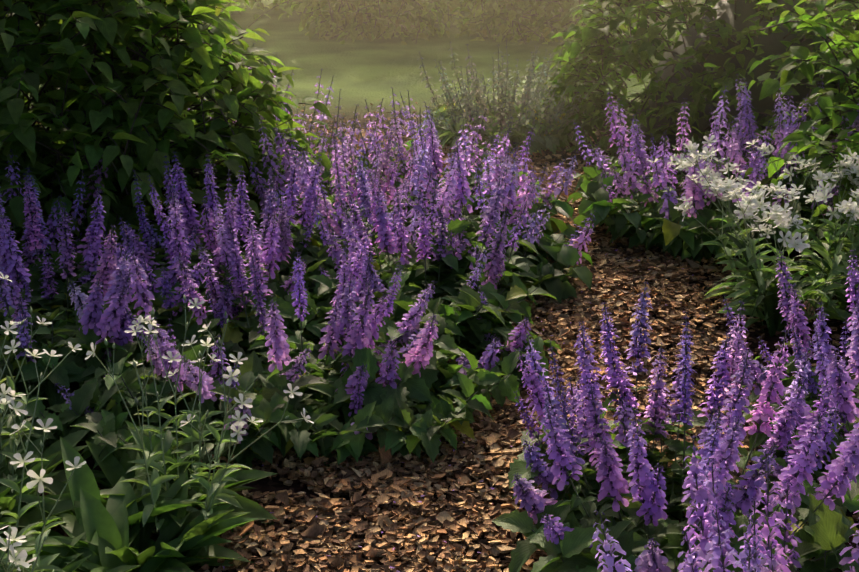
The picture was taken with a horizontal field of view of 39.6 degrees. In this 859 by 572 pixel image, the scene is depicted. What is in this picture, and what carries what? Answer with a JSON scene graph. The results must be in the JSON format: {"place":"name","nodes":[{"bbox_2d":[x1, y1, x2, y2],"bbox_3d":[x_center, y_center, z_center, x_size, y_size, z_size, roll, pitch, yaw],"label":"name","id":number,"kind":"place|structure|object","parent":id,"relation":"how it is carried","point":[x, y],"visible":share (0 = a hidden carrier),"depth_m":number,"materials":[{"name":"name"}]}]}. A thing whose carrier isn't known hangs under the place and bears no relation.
{"place":"outdoors","nodes":[
{"label":"outdoors","id":0,"kind":"place"},
{"bbox_2d":[0,0,858,571],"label":"ground","id":1,"kind":"structure","parent":0,"point":[356,86],"depth_m":6.94,"materials":[{"name":"green plant"}]},
{"bbox_2d":[6,0,834,44],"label":"hedge","id":2,"kind":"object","parent":1,"relation":"on","point":[410,30],"depth_m":8.55,"materials":[{"name":"green plant"}]},
{"bbox_2d":[0,38,858,571],"bbox_3d":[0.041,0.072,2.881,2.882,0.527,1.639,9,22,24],"label":"catmint","id":3,"kind":"object","parent":1,"relation":"on","point":[94,389],"depth_m":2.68,"materials":[{"name":"purple plant"}]},
{"bbox_2d":[0,0,858,296],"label":"shrub","id":4,"kind":"object","parent":1,"relation":"on","point":[118,34],"depth_m":3.98,"materials":[{"name":"green plant"}]},
{"bbox_2d":[0,225,858,571],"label":"broad leaves","id":5,"kind":"object","parent":1,"relation":"on","point":[106,529],"visible":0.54,"depth_m":2.29,"materials":[{"name":"green plant"}]},
{"bbox_2d":[0,150,858,571],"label":"flowers","id":6,"kind":"object","parent":1,"relation":"on","point":[198,481],"depth_m":2.41,"materials":[{"name":"green plant"}]},
{"bbox_2d":[0,135,858,570],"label":"white petals","id":7,"kind":"object","parent":6,"relation":"attached to","point":[754,203],"visible":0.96,"depth_m":3.09,"materials":[{"name":"white plant"}]},
{"bbox_2d":[0,137,858,571],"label":"white buds","id":8,"kind":"object","parent":6,"relation":"attached to","point":[8,565],"visible":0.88,"depth_m":2.29,"materials":[{"name":"white plant"}]},
{"bbox_2d":[29,95,858,571],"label":"mulch chips","id":9,"kind":"object","parent":1,"relation":"on","point":[315,535],"visible":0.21,"depth_m":2.59,"materials":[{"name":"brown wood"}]}
]}

